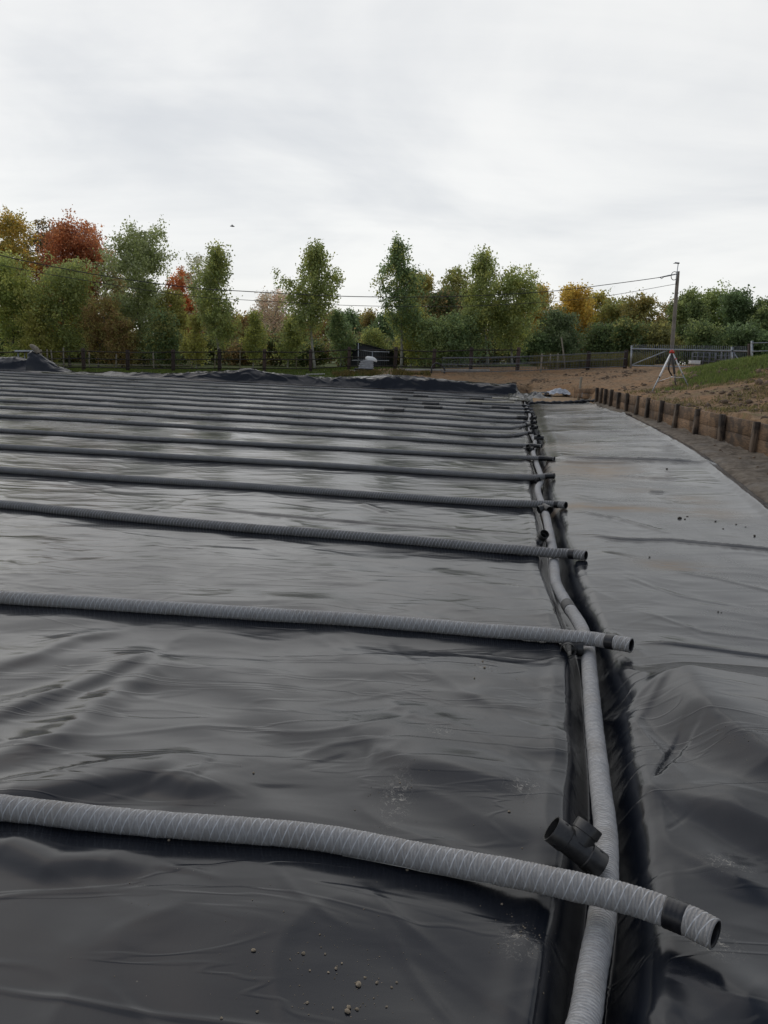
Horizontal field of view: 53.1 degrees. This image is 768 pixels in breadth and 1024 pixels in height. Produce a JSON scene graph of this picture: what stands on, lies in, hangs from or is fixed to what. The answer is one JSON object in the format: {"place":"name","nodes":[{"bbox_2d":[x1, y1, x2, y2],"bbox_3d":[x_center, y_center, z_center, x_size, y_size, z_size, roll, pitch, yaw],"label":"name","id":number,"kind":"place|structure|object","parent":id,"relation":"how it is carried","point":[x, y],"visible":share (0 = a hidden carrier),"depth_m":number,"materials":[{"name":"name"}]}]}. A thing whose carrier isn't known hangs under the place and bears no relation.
{"place":"outdoors","nodes":[
{"label":"outdoors","id":0,"kind":"place"},
{"bbox_2d":[66,366,406,383],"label":"lawn grass","id":1,"kind":"structure","parent":0,"point":[285,371],"depth_m":50.47,"materials":[{"name":"green plant"}]},
{"bbox_2d":[0,0,767,363],"label":"sky","id":2,"kind":"structure","parent":0,"point":[596,142],"materials":[{"name":"white"}]},
{"bbox_2d":[56,358,767,502],"bbox_3d":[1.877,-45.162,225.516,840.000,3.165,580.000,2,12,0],"label":"ground","id":3,"kind":"structure","parent":0,"point":[748,473],"depth_m":33.10,"materials":[{"name":"soil"}]},
{"bbox_2d":[0,248,38,358],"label":"tree","id":4,"kind":"object","parent":3,"relation":"on","point":[8,280],"visible":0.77,"depth_m":57.49,"materials":[{"name":"green plant"}]},
{"bbox_2d":[0,206,42,325],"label":"tree","id":5,"kind":"object","parent":3,"relation":"on","point":[14,226],"visible":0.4,"depth_m":68.57,"materials":[{"name":"yellow plant"}]},
{"bbox_2d":[19,216,54,283],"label":"tree","id":6,"kind":"object","parent":3,"relation":"on","point":[38,228],"visible":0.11,"depth_m":76.27,"materials":[{"name":"green plant"}]},
{"bbox_2d":[11,295,63,362],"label":"tree","id":7,"kind":"object","parent":3,"relation":"on","point":[30,327],"visible":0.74,"depth_m":56.65,"materials":[{"name":"green plant"}]},
{"bbox_2d":[8,251,103,365],"bbox_3d":[-24.411,-15.205,58.175,6.267,8.484,5.741,2,12,0],"label":"tree","id":8,"kind":"object","parent":3,"relation":"on","point":[69,292],"visible":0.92,"depth_m":57.28,"materials":[{"name":"green plant"}]},
{"bbox_2d":[49,332,88,361],"bbox_3d":[-27.077,-14.279,65.665,4.698,2.888,4.948,-1,12,-14],"label":"undergrowth bush","id":9,"kind":"object","parent":3,"relation":"on","point":[72,360],"visible":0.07,"depth_m":64.92,"materials":[{"name":"green plant"}]},
{"bbox_2d":[29,204,114,331],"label":"tree","id":10,"kind":"object","parent":3,"relation":"on","point":[73,241],"visible":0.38,"depth_m":72.12,"materials":[{"name":"red plant"}]},
{"bbox_2d":[78,341,111,362],"bbox_3d":[-23.688,-13.814,64.731,5.398,2.628,4.764,6,12,17],"label":"undergrowth bush","id":11,"kind":"object","parent":3,"relation":"on","point":[91,356],"visible":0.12,"depth_m":63.81,"materials":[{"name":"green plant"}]},
{"bbox_2d":[76,295,123,366],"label":"tree","id":12,"kind":"object","parent":3,"relation":"on","point":[95,323],"visible":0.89,"depth_m":57.01,"materials":[{"name":"green plant"}]},
{"bbox_2d":[83,248,135,330],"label":"tree","id":13,"kind":"object","parent":3,"relation":"on","point":[114,289],"visible":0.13,"depth_m":74.47,"materials":[{"name":"green plant"}]},
{"bbox_2d":[95,311,145,366],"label":"tree","id":14,"kind":"object","parent":3,"relation":"on","point":[118,339],"visible":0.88,"depth_m":57.00,"materials":[{"name":"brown plant"}]},
{"bbox_2d":[84,214,182,364],"bbox_3d":[-19.428,-17.211,59.764,7.257,11.938,5.589,2,12,0],"label":"tree","id":15,"kind":"object","parent":3,"relation":"on","point":[138,255],"visible":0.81,"depth_m":58.80,"materials":[{"name":"green plant"}]},
{"bbox_2d":[137,304,191,367],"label":"tree","id":16,"kind":"object","parent":3,"relation":"on","point":[166,329],"visible":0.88,"depth_m":57.10,"materials":[{"name":"green plant"}]},
{"bbox_2d":[151,287,190,362],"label":"tree","id":17,"kind":"object","parent":3,"relation":"on","point":[176,307],"visible":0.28,"depth_m":58.78,"materials":[{"name":"green plant"}]},
{"bbox_2d":[165,265,197,338],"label":"tree","id":18,"kind":"object","parent":3,"relation":"on","point":[180,282],"visible":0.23,"depth_m":70.71,"materials":[{"name":"red plant"}]},
{"bbox_2d":[178,313,211,367],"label":"tree","id":19,"kind":"object","parent":3,"relation":"on","point":[195,343],"visible":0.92,"depth_m":54.05,"materials":[{"name":"green plant"}]},
{"bbox_2d":[46,348,344,367],"bbox_3d":[-13.874,-11.111,56.537,21.936,1.843,0.080,2,12,0],"label":"stake fence","id":20,"kind":"object","parent":3,"relation":"on","point":[115,365],"visible":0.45,"depth_m":56.57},
{"bbox_2d":[178,252,222,365],"bbox_3d":[-14.704,-16.229,61.926,3.034,9.118,3.197,12,15,40],"label":"tree","id":21,"kind":"object","parent":3,"relation":"on","point":[197,257],"visible":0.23,"depth_m":61.16,"materials":[{"name":"green plant"}]},
{"bbox_2d":[188,332,233,364],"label":"undergrowth bush","id":22,"kind":"object","parent":3,"relation":"on","point":[210,348],"visible":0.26,"depth_m":66.97,"materials":[{"name":"green plant"}]},
{"bbox_2d":[186,238,242,367],"bbox_3d":[-11.801,-14.276,53.238,3.887,9.020,3.596,9,13,29],"label":"tree","id":23,"kind":"object","parent":3,"relation":"on","point":[210,308],"visible":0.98,"depth_m":52.57,"materials":[{"name":"green plant"}]},
{"bbox_2d":[221,336,262,364],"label":"undergrowth bush","id":24,"kind":"object","parent":3,"relation":"on","point":[237,347],"visible":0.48,"depth_m":65.96,"materials":[{"name":"brown plant"}]},
{"bbox_2d":[231,309,271,357],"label":"tree","id":25,"kind":"object","parent":3,"relation":"on","point":[244,323],"visible":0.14,"depth_m":81.06,"materials":[{"name":"green plant"}]},
{"bbox_2d":[238,307,273,367],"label":"tree","id":26,"kind":"object","parent":3,"relation":"on","point":[254,334],"visible":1,"depth_m":53.91,"materials":[{"name":"green plant"}]},
{"bbox_2d":[0,347,520,371],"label":"wooden fence","id":27,"kind":"object","parent":3,"relation":"on","point":[264,359],"visible":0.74,"depth_m":50.22,"materials":[{"name":"wood"}]},
{"bbox_2d":[249,297,275,330],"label":"tree","id":28,"kind":"object","parent":3,"relation":"on","point":[263,319],"visible":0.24,"depth_m":77.63,"materials":[{"name":"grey plant"}]},
{"bbox_2d":[250,286,298,333],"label":"tree","id":29,"kind":"object","parent":3,"relation":"on","point":[277,302],"visible":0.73,"depth_m":75.23,"materials":[{"name":"brown plant"}]},
{"bbox_2d":[257,328,299,365],"bbox_3d":[-8.909,-14.014,65.518,5.083,3.274,4.958,2,12,0],"label":"undergrowth bush","id":30,"kind":"object","parent":3,"relation":"on","point":[270,346],"visible":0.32,"depth_m":64.82,"materials":[{"name":"green plant"}]},
{"bbox_2d":[270,314,309,366],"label":"tree","id":31,"kind":"object","parent":3,"relation":"on","point":[290,342],"visible":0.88,"depth_m":54.50,"materials":[{"name":"green plant"}]},
{"bbox_2d":[271,237,345,367],"bbox_3d":[-5.128,-14.345,53.224,4.994,9.034,3.884,4,12,10],"label":"tree","id":32,"kind":"object","parent":3,"relation":"on","point":[314,311],"visible":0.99,"depth_m":52.60,"materials":[{"name":"green plant"}]},
{"bbox_2d":[289,338,332,366],"bbox_3d":[-6.147,-13.597,65.046,5.030,2.722,4.364,13,15,42],"label":"undergrowth bush","id":33,"kind":"object","parent":3,"relation":"on","point":[317,345],"visible":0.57,"depth_m":64.09,"materials":[{"name":"green plant"}]},
{"bbox_2d":[312,307,344,362],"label":"tree","id":34,"kind":"object","parent":3,"relation":"on","point":[323,330],"visible":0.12,"depth_m":87.01,"materials":[{"name":"green plant"}]},
{"bbox_2d":[320,306,361,365],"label":"tree","id":35,"kind":"object","parent":3,"relation":"on","point":[338,329],"visible":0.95,"depth_m":55.16,"materials":[{"name":"green plant"}]},
{"bbox_2d":[321,328,362,365],"bbox_3d":[-2.762,-13.572,63.478,5.024,3.330,4.299,2,12,0],"label":"undergrowth bush","id":36,"kind":"object","parent":3,"relation":"on","point":[328,343],"visible":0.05,"depth_m":62.97,"materials":[{"name":"green plant"}]},
{"bbox_2d":[343,306,368,340],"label":"tree","id":37,"kind":"object","parent":3,"relation":"on","point":[352,319],"visible":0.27,"depth_m":83.07,"materials":[{"name":"green plant"}]},
{"bbox_2d":[354,356,376,369],"bbox_3d":[-1.166,-9.557,49.321,1.447,0.898,0.850,2,12,0],"label":"slatted stack","id":38,"kind":"object","parent":3,"relation":"on","point":[367,363],"visible":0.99,"depth_m":49.09,"materials":[{"name":"white plastic"}]},
{"bbox_2d":[351,342,393,367],"bbox_3d":[-0.886,-11.607,57.270,3.659,1.901,3.150,2,12,0],"label":"tarp shelter","id":39,"kind":"object","parent":3,"relation":"on","point":[375,354],"visible":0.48,"depth_m":55.86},
{"bbox_2d":[358,307,390,336],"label":"tree","id":40,"kind":"object","parent":3,"relation":"on","point":[367,317],"visible":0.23,"depth_m":85.97,"materials":[{"name":"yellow plant"}]},
{"bbox_2d":[358,326,400,350],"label":"tree","id":41,"kind":"object","parent":3,"relation":"on","point":[373,337],"visible":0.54,"depth_m":58.14,"materials":[{"name":"green plant"}]},
{"bbox_2d":[363,312,397,343],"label":"tree","id":42,"kind":"object","parent":3,"relation":"on","point":[380,323],"visible":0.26,"depth_m":82.13,"materials":[{"name":"green plant"}]},
{"bbox_2d":[331,368,430,376],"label":"bank weeds","id":43,"kind":"object","parent":3,"relation":"on","point":[372,372],"visible":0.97,"depth_m":48.06,"materials":[{"name":"green plant"}]},
{"bbox_2d":[0,357,767,1023],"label":"pond liner","id":44,"kind":"object","parent":3,"relation":"on","point":[170,713],"visible":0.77,"depth_m":4.21,"materials":[{"name":"plastic"}]},
{"bbox_2d":[26,344,73,371],"bbox_3d":[-19.646,-9.069,45.262,2.419,1.523,1.407,2,12,0],"label":"draped roll","id":45,"kind":"object","parent":44,"relation":"on","point":[36,361],"visible":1,"depth_m":44.89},
{"bbox_2d":[0,372,493,397],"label":"drainage pipe","id":46,"kind":"object","parent":44,"relation":"on","point":[410,392],"visible":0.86,"depth_m":42.85,"materials":[{"name":"black plastic"}]},
{"bbox_2d":[0,374,508,400],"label":"drainage pipe","id":47,"kind":"object","parent":44,"relation":"on","point":[427,396],"visible":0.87,"depth_m":39.14,"materials":[{"name":"black plastic"}]},
{"bbox_2d":[0,389,527,419],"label":"drainage pipe","id":48,"kind":"object","parent":44,"relation":"on","point":[307,405],"visible":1,"depth_m":28.13,"materials":[{"name":"black plastic"}]},
{"bbox_2d":[0,393,528,422],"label":"drainage pipe","id":49,"kind":"object","parent":44,"relation":"on","point":[283,409],"visible":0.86,"depth_m":25.69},
{"bbox_2d":[0,378,529,406],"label":"drainage pipe","id":50,"kind":"object","parent":44,"relation":"on","point":[466,402],"visible":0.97,"depth_m":35.93,"materials":[{"name":"black plastic"}]},
{"bbox_2d":[0,399,530,428],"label":"drainage pipe","id":51,"kind":"object","parent":44,"relation":"on","point":[526,424],"visible":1,"depth_m":23.36,"materials":[{"name":"black plastic"}]},
{"bbox_2d":[0,406,532,436],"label":"drainage pipe","id":52,"kind":"object","parent":44,"relation":"on","point":[276,421],"visible":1,"depth_m":21.02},
{"bbox_2d":[0,385,532,412],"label":"drainage pipe","id":53,"kind":"object","parent":44,"relation":"on","point":[327,401],"visible":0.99,"depth_m":30.78,"materials":[{"name":"black plastic"}]},
{"bbox_2d":[0,381,532,409],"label":"drainage pipe","id":54,"kind":"object","parent":44,"relation":"on","point":[442,404],"visible":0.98,"depth_m":32.93,"materials":[{"name":"black plastic"}]},
{"bbox_2d":[0,414,541,447],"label":"drainage pipe","id":55,"kind":"object","parent":44,"relation":"on","point":[279,431],"visible":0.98,"depth_m":18.47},
{"bbox_2d":[0,444,554,479],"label":"drainage pipe","id":56,"kind":"object","parent":44,"relation":"on","point":[291,463],"visible":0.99,"depth_m":13.35,"materials":[{"name":"plastic"}]},
{"bbox_2d":[0,428,554,460],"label":"drainage pipe","id":57,"kind":"object","parent":44,"relation":"on","point":[322,447],"visible":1,"depth_m":15.82,"materials":[{"name":"plastic"}]},
{"bbox_2d":[0,466,567,508],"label":"drainage pipe","id":58,"kind":"object","parent":44,"relation":"on","point":[323,491],"visible":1,"depth_m":10.80,"materials":[{"name":"plastic"}]},
{"bbox_2d":[0,500,587,560],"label":"drainage pipe","id":59,"kind":"object","parent":44,"relation":"on","point":[573,554],"visible":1,"depth_m":8.25,"materials":[{"name":"plastic"}]},
{"bbox_2d":[0,590,633,652],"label":"drainage pipe","id":60,"kind":"object","parent":44,"relation":"on","point":[561,636],"visible":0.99,"depth_m":5.61,"materials":[{"name":"grey plastic"}]},
{"bbox_2d":[0,794,721,949],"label":"drainage pipe","id":61,"kind":"object","parent":44,"relation":"on","point":[697,925],"visible":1,"depth_m":2.99,"materials":[{"name":"grey plastic"}]},
{"bbox_2d":[71,658,765,1023],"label":"grit","id":62,"kind":"object","parent":44,"relation":"on","point":[495,920],"visible":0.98,"depth_m":2.59,"materials":[{"name":"stone"}]},
{"bbox_2d":[535,530,548,546],"bbox_3d":[1.750,0.302,8.634,0.174,0.237,0.243,2,12,0],"label":"pipe tee","id":63,"kind":"object","parent":44,"relation":"on","point":[542,537],"visible":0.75,"depth_m":8.56,"materials":[{"name":"black plastic"}]},
{"bbox_2d":[560,641,583,658],"bbox_3d":[1.318,0.954,5.378,0.162,0.143,0.249,5,12,14],"label":"pipe tee","id":64,"kind":"object","parent":44,"relation":"on","point":[577,648],"visible":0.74,"depth_m":5.32,"materials":[{"name":"black plastic"}]},
{"bbox_2d":[380,336,418,366],"bbox_3d":[0.302,-13.065,62.674,5.091,2.662,4.891,12,15,39],"label":"undergrowth bush","id":65,"kind":"object","parent":3,"relation":"on","point":[398,359],"visible":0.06,"depth_m":62.03,"materials":[{"name":"green plant"}]},
{"bbox_2d":[370,231,428,367],"bbox_3d":[0.988,-14.525,53.227,4.154,9.382,3.990,2,12,0],"label":"tree","id":66,"kind":"object","parent":3,"relation":"on","point":[402,293],"visible":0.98,"depth_m":52.45,"materials":[{"name":"green plant"}]},
{"bbox_2d":[393,301,430,367],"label":"tree","id":67,"kind":"object","parent":3,"relation":"on","point":[410,354],"visible":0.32,"depth_m":54.47,"materials":[{"name":"green plant"}]},
{"bbox_2d":[398,269,437,365],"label":"tree","id":68,"kind":"object","parent":3,"relation":"on","point":[429,281],"visible":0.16,"depth_m":64.80,"materials":[{"name":"green plant"}]},
{"bbox_2d":[402,307,464,366],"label":"tree","id":69,"kind":"object","parent":3,"relation":"on","point":[427,336],"visible":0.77,"depth_m":52.38,"materials":[{"name":"green plant"}]},
{"bbox_2d":[419,286,467,366],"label":"tree","id":70,"kind":"object","parent":3,"relation":"on","point":[441,301],"visible":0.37,"depth_m":60.46,"materials":[{"name":"green plant"}]},
{"bbox_2d":[436,265,481,335],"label":"tree","id":71,"kind":"object","parent":3,"relation":"on","point":[454,277],"visible":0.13,"depth_m":66.55,"materials":[{"name":"green plant"}]},
{"bbox_2d":[427,309,497,365],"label":"tree","id":72,"kind":"object","parent":3,"relation":"on","point":[465,343],"visible":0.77,"depth_m":52.21,"materials":[{"name":"green plant"}]},
{"bbox_2d":[458,243,509,364],"bbox_3d":[6.896,-14.144,52.893,3.930,8.306,4.954,2,12,0],"label":"tree","id":73,"kind":"object","parent":3,"relation":"on","point":[483,261],"visible":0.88,"depth_m":52.44,"materials":[{"name":"green plant"}]},
{"bbox_2d":[466,332,509,364],"bbox_3d":[8.691,-14.034,65.643,4.786,3.207,5.100,2,12,0],"label":"undergrowth bush","id":74,"kind":"object","parent":3,"relation":"on","point":[491,361],"visible":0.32,"depth_m":64.66,"materials":[{"name":"green plant"}]},
{"bbox_2d":[496,338,527,363],"bbox_3d":[11.847,-13.388,63.934,5.246,2.552,5.201,2,12,0],"label":"undergrowth bush","id":75,"kind":"object","parent":3,"relation":"on","point":[509,359],"visible":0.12,"depth_m":63.67,"materials":[{"name":"green plant"}]},
{"bbox_2d":[488,261,551,362],"bbox_3d":[9.254,-13.694,53.566,4.710,7.011,4.511,6,12,18],"label":"tree","id":76,"kind":"object","parent":3,"relation":"on","point":[515,322],"visible":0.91,"depth_m":52.67,"materials":[{"name":"green plant"}]},
{"bbox_2d":[441,350,628,372],"bbox_3d":[9.483,-9.482,48.386,11.648,1.913,0.176,2,12,0],"label":"metal rail fence","id":77,"kind":"object","parent":3,"relation":"on","point":[588,363],"visible":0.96,"depth_m":48.34,"materials":[{"name":"metal"}]},
{"bbox_2d":[514,328,561,363],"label":"tree","id":78,"kind":"object","parent":3,"relation":"on","point":[539,344],"visible":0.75,"depth_m":55.05,"materials":[{"name":"green plant"}]},
{"bbox_2d":[522,282,556,344],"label":"tree","id":79,"kind":"object","parent":3,"relation":"on","point":[544,288],"visible":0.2,"depth_m":63.19,"materials":[{"name":"green plant"}]},
{"bbox_2d":[537,304,586,357],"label":"tree","id":80,"kind":"object","parent":3,"relation":"on","point":[557,323],"visible":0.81,"depth_m":55.66,"materials":[{"name":"green plant"}]},
{"bbox_2d":[524,401,618,1023],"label":"collector pipe","id":81,"kind":"object","parent":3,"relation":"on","point":[587,1003],"visible":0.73,"depth_m":3.40,"materials":[{"name":"plastic"}]},
{"bbox_2d":[543,816,608,876],"bbox_3d":[0.766,1.320,3.060,0.256,0.219,0.155,6,12,16],"label":"pipe tee","id":82,"kind":"object","parent":81,"relation":"on","point":[577,841],"visible":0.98,"depth_m":3.00,"materials":[{"name":"black plastic"}]},
{"bbox_2d":[548,279,600,342],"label":"tree","id":83,"kind":"object","parent":3,"relation":"on","point":[582,307],"visible":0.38,"depth_m":66.68,"materials":[{"name":"yellow plant"}]},
{"bbox_2d":[574,388,594,398],"bbox_3d":[9.883,-5.842,37.865,0.070,0.580,2.348,0,12,-10],"label":"timber board","id":84,"kind":"object","parent":3,"relation":"on","point":[589,392],"visible":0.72,"depth_m":37.89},
{"bbox_2d":[584,289,613,333],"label":"tree","id":85,"kind":"object","parent":3,"relation":"on","point":[598,298],"visible":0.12,"depth_m":70.94,"materials":[{"name":"green plant"}]},
{"bbox_2d":[579,318,623,358],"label":"tree","id":86,"kind":"object","parent":3,"relation":"on","point":[597,337],"visible":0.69,"depth_m":57.56,"materials":[{"name":"green plant"}]},
{"bbox_2d":[594,289,628,327],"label":"tree","id":87,"kind":"object","parent":3,"relation":"on","point":[608,311],"visible":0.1,"depth_m":68.88,"materials":[{"name":"green plant"}]},
{"bbox_2d":[607,315,656,359],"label":"tree","id":88,"kind":"object","parent":3,"relation":"on","point":[624,336],"visible":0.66,"depth_m":55.58,"materials":[{"name":"green plant"}]},
{"bbox_2d":[512,365,767,474],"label":"soil clods","id":89,"kind":"object","parent":3,"relation":"on","point":[748,401],"visible":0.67,"depth_m":26.25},
{"bbox_2d":[616,289,667,352],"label":"tree","id":90,"kind":"object","parent":3,"relation":"on","point":[642,307],"visible":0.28,"depth_m":64.90,"materials":[{"name":"green plant"}]},
{"bbox_2d":[633,317,685,363],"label":"tree","id":91,"kind":"object","parent":3,"relation":"on","point":[662,336],"visible":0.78,"depth_m":54.80,"materials":[{"name":"green plant"}]},
{"bbox_2d":[660,262,679,363],"bbox_3d":[18.410,-12.465,50.158,1.828,7.414,0.321,-1,12,-17],"label":"utility pole","id":92,"kind":"object","parent":3,"relation":"on","point":[673,328],"visible":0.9,"depth_m":50.10,"materials":[{"name":"metal"}]},
{"bbox_2d":[0,255,659,296],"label":"power cable","id":93,"kind":"object","parent":92,"relation":"hanging from","point":[304,294],"visible":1,"depth_m":44.16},
{"bbox_2d":[1,265,673,306],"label":"power cable","id":94,"kind":"object","parent":92,"relation":"hanging from","point":[328,304],"visible":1,"depth_m":45.53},
{"bbox_2d":[652,350,687,390],"bbox_3d":[10.983,-5.443,29.668,1.344,1.608,1.053,2,12,0],"label":"survey tripod","id":95,"kind":"object","parent":3,"relation":"on","point":[671,355],"visible":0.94,"depth_m":29.34,"materials":[{"name":"white metal"}]},
{"bbox_2d":[594,388,767,455],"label":"retaining wall","id":96,"kind":"structure","parent":3,"relation":"on","point":[749,435],"depth_m":20.04,"materials":[{"name":"wood"}]},
{"bbox_2d":[662,286,721,363],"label":"tree","id":97,"kind":"object","parent":3,"relation":"on","point":[689,305],"visible":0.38,"depth_m":61.07,"materials":[{"name":"green plant"}]},
{"bbox_2d":[630,344,753,367],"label":"palisade gate","id":98,"kind":"structure","parent":3,"relation":"on","point":[731,351],"depth_m":46.36,"materials":[{"name":"metal"}]},
{"bbox_2d":[624,358,767,415],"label":"bank grass","id":99,"kind":"structure","parent":3,"relation":"on","point":[765,408],"depth_m":23.43,"materials":[{"name":"brown plant"}]},
{"bbox_2d":[675,313,740,364],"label":"tree","id":100,"kind":"object","parent":3,"relation":"on","point":[705,336],"visible":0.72,"depth_m":54.67,"materials":[{"name":"green plant"}]},
{"bbox_2d":[655,353,767,392],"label":"mound grass","id":101,"kind":"structure","parent":3,"relation":"on","point":[750,362],"depth_m":29.88,"materials":[{"name":"green plant"}]},
{"bbox_2d":[697,280,731,334],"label":"tree","id":102,"kind":"object","parent":3,"relation":"on","point":[715,316],"visible":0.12,"depth_m":62.86,"materials":[{"name":"green plant"}]},
{"bbox_2d":[715,284,757,336],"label":"tree","id":103,"kind":"object","parent":3,"relation":"on","point":[736,306],"visible":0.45,"depth_m":59.01,"materials":[{"name":"green plant"}]},
{"bbox_2d":[723,318,767,358],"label":"tree","id":104,"kind":"object","parent":3,"relation":"on","point":[746,334],"visible":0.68,"depth_m":54.37,"materials":[{"name":"green plant"}]},
{"bbox_2d":[745,295,767,336],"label":"tree","id":105,"kind":"object","parent":3,"relation":"on","point":[761,305],"visible":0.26,"depth_m":57.31,"materials":[{"name":"green plant"}]},
{"bbox_2d":[405,369,489,370],"bbox_3d":[3.835,-9.096,49.194,5.861,0.314,0.120,2,12,0],"label":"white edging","id":106,"kind":"object","parent":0,"point":[448,369],"visible":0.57,"depth_m":49.13,"materials":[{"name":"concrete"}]},
{"bbox_2d":[529,351,655,368],"bbox_3d":[13.807,-10.123,51.024,7.881,1.570,4.334,2,12,0],"label":"metal fence","id":107,"kind":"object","parent":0,"point":[635,359],"depth_m":49.94,"materials":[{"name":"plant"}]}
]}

